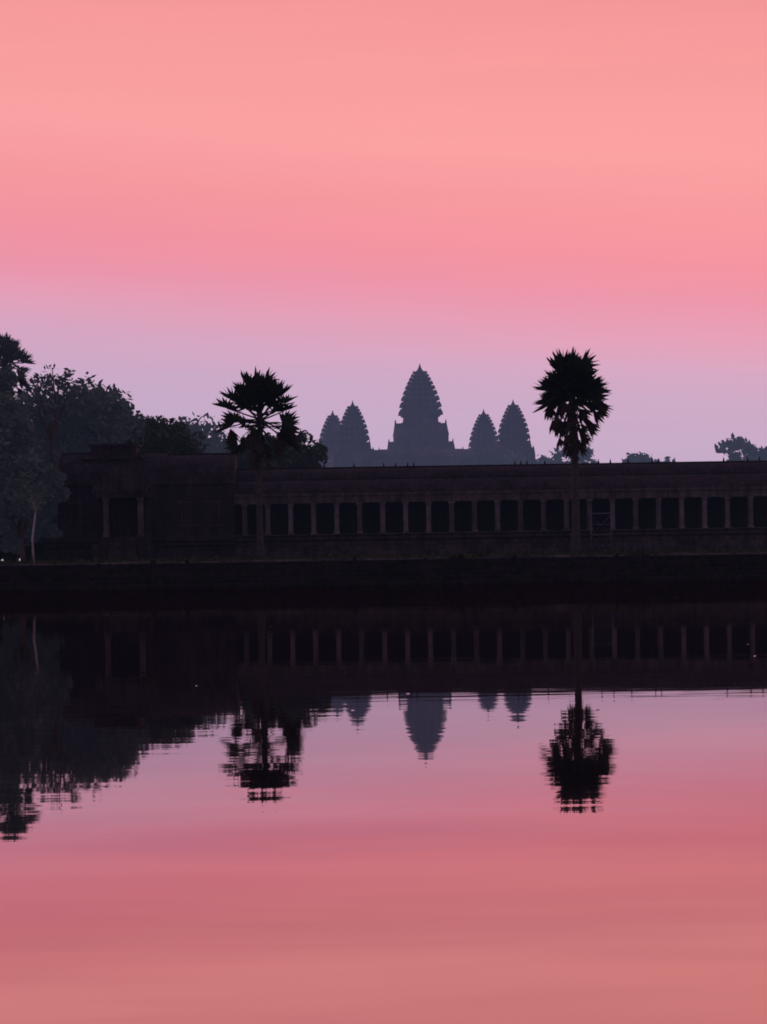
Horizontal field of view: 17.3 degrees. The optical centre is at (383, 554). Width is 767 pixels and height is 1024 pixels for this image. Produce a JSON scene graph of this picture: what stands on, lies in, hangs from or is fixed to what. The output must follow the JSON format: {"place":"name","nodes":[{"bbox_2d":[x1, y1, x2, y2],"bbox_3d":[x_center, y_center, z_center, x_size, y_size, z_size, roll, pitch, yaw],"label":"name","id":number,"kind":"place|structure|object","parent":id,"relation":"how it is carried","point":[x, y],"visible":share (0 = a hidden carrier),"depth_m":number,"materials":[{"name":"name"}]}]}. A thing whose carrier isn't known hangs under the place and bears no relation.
{"place":"outdoors","nodes":[
{"label":"outdoors","id":0,"kind":"place"},
{"bbox_2d":[0,579,766,1023],"bbox_3d":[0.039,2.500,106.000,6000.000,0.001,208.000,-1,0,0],"label":"moat water","id":1,"kind":"structure","parent":0,"point":[526,803],"depth_m":25.18,"materials":[{"name":"pink liquid"}]},
{"bbox_2d":[0,0,766,560],"label":"sky","id":2,"kind":"structure","parent":0,"point":[339,198],"materials":[{"name":"pink"}]},
{"bbox_3d":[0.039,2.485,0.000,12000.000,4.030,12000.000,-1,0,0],"label":"ground","id":3,"kind":"structure","parent":0,"visible":0},
{"bbox_2d":[0,535,15,561],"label":"shrub","id":4,"kind":"object","parent":3,"relation":"on","point":[6,557],"visible":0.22,"depth_m":227.75,"materials":[{"name":"black plant"}]},
{"bbox_2d":[0,364,17,401],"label":"tree","id":5,"kind":"object","parent":3,"relation":"on","point":[8,379],"visible":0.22,"depth_m":230.78,"materials":[{"name":"grey plant"}]},
{"bbox_2d":[0,333,35,560],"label":"sugar palm","id":6,"kind":"object","parent":3,"relation":"on","point":[11,351],"visible":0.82,"depth_m":235.40,"materials":[{"name":"green plant"}]},
{"bbox_2d":[0,391,47,512],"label":"tree","id":7,"kind":"object","parent":3,"relation":"on","point":[16,433],"visible":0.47,"depth_m":222.97,"materials":[{"name":"green plant"}]},
{"bbox_2d":[2,470,49,563],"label":"pale sapling","id":8,"kind":"object","parent":3,"relation":"on","point":[30,491],"visible":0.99,"depth_m":214.47,"materials":[{"name":"grey plant"}]},
{"bbox_2d":[0,504,64,561],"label":"bush","id":9,"kind":"object","parent":3,"relation":"on","point":[44,528],"visible":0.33,"depth_m":226.41,"materials":[{"name":"green plant"}]},
{"bbox_2d":[19,537,45,561],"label":"shrub","id":10,"kind":"object","parent":3,"relation":"on","point":[39,549],"visible":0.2,"depth_m":234.82,"materials":[{"name":"black plant"}]},
{"bbox_2d":[16,412,49,472],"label":"tree","id":11,"kind":"object","parent":3,"relation":"on","point":[38,440],"visible":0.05,"depth_m":239.75,"materials":[{"name":"black plant"}]},
{"bbox_2d":[0,448,71,562],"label":"tree","id":12,"kind":"object","parent":3,"relation":"on","point":[14,518],"visible":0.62,"depth_m":219.66,"materials":[{"name":"green plant"}]},
{"bbox_2d":[35,518,52,560],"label":"shrub","id":13,"kind":"object","parent":3,"relation":"on","point":[38,558],"depth_m":240.24,"materials":[{"name":"black plant"}]},
{"bbox_2d":[21,363,83,524],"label":"tall sparse tree","id":14,"kind":"object","parent":3,"relation":"on","point":[54,410],"visible":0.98,"depth_m":239.85,"materials":[{"name":"green plant"}]},
{"bbox_2d":[15,371,149,473],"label":"tree","id":15,"kind":"object","parent":3,"relation":"on","point":[100,415],"visible":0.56,"depth_m":243.02,"materials":[{"name":"green plant"}]},
{"bbox_2d":[44,443,238,560],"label":"stone pavilion","id":16,"kind":"structure","parent":3,"relation":"on","point":[130,501],"depth_m":227.60,"materials":[{"name":"stone"}]},
{"bbox_2d":[138,415,165,441],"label":"tree","id":17,"kind":"object","parent":3,"relation":"on","point":[150,419],"depth_m":262.59,"materials":[{"name":"grey plant"}]},
{"bbox_2d":[115,415,209,453],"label":"tree","id":18,"kind":"object","parent":3,"relation":"on","point":[173,438],"visible":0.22,"depth_m":250.03,"materials":[{"name":"black plant"}]},
{"bbox_2d":[155,412,230,452],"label":"hazy tree","id":19,"kind":"object","parent":3,"relation":"on","point":[216,443],"visible":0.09,"depth_m":398.18,"materials":[{"name":"grey plant"}]},
{"bbox_2d":[228,435,275,468],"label":"tree","id":20,"kind":"object","parent":3,"relation":"on","point":[243,461],"visible":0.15,"depth_m":265.60,"materials":[{"name":"black plant"}]},
{"bbox_2d":[212,366,302,557],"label":"sugar palm","id":21,"kind":"object","parent":3,"relation":"on","point":[257,392],"visible":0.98,"depth_m":219.35,"materials":[{"name":"green plant"}]},
{"bbox_2d":[248,430,327,467],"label":"tree","id":22,"kind":"object","parent":3,"relation":"on","point":[312,456],"visible":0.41,"depth_m":261.23,"materials":[{"name":"black plant"}]},
{"bbox_2d":[0,554,766,590],"bbox_3d":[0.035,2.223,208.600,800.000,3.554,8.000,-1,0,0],"label":"embankment wall","id":23,"kind":"structure","parent":3,"relation":"on","point":[266,574],"depth_m":207.94,"materials":[{"name":"stone"}]},
{"bbox_2d":[0,552,766,565],"bbox_3d":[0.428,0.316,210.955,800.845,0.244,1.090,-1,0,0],"label":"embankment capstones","id":24,"kind":"object","parent":23,"relation":"on","point":[406,558],"visible":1,"depth_m":210.46,"materials":[{"name":"stone"}]},
{"bbox_2d":[0,546,766,563],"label":"berm grass","id":25,"kind":"structure","parent":3,"relation":"on","point":[638,552],"depth_m":214.62,"materials":[{"name":"plant"}]},
{"bbox_2d":[318,364,535,466],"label":"central sanctuary towers","id":26,"kind":"structure","parent":3,"relation":"on","point":[420,435],"depth_m":681.24,"materials":[{"name":"stone"}]},
{"bbox_2d":[459,446,507,464],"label":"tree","id":27,"kind":"object","parent":3,"relation":"on","point":[480,456],"visible":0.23,"depth_m":632.02,"materials":[{"name":"grey plant"}]},
{"bbox_2d":[234,457,766,558],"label":"gallery","id":28,"kind":"object","parent":3,"relation":"on","point":[395,510],"visible":1,"depth_m":227.93,"materials":[{"name":"stone"}]},
{"bbox_2d":[489,446,530,464],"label":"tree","id":29,"kind":"object","parent":3,"relation":"on","point":[510,459],"visible":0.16,"depth_m":654.61,"materials":[{"name":"grey plant"}]},
{"bbox_2d":[536,454,552,463],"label":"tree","id":30,"kind":"object","parent":3,"relation":"on","point":[541,459],"visible":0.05,"depth_m":684.46,"materials":[{"name":"grey plant"}]},
{"bbox_2d":[546,444,599,463],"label":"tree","id":31,"kind":"object","parent":3,"relation":"on","point":[557,456],"visible":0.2,"depth_m":648.79,"materials":[{"name":"grey plant"}]},
{"bbox_2d":[533,346,613,552],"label":"sugar palm","id":32,"kind":"object","parent":3,"relation":"on","point":[572,381],"visible":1,"depth_m":219.19,"materials":[{"name":"green plant"}]},
{"bbox_2d":[590,512,611,547],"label":"scaffold","id":33,"kind":"object","parent":3,"relation":"on","point":[591,524],"visible":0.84,"depth_m":224.60,"materials":[{"name":"grey metal"}]},
{"bbox_2d":[622,451,659,462],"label":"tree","id":34,"kind":"object","parent":3,"relation":"on","point":[640,457],"visible":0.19,"depth_m":618.36,"materials":[{"name":"grey plant"}]},
{"bbox_2d":[659,456,675,461],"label":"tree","id":35,"kind":"object","parent":3,"relation":"on","point":[666,458],"visible":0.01,"depth_m":683.82,"materials":[{"name":"grey plant"}]},
{"bbox_2d":[714,432,766,460],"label":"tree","id":36,"kind":"object","parent":3,"relation":"on","point":[749,450],"visible":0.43,"depth_m":608.31,"materials":[{"name":"grey plant"}]}
]}

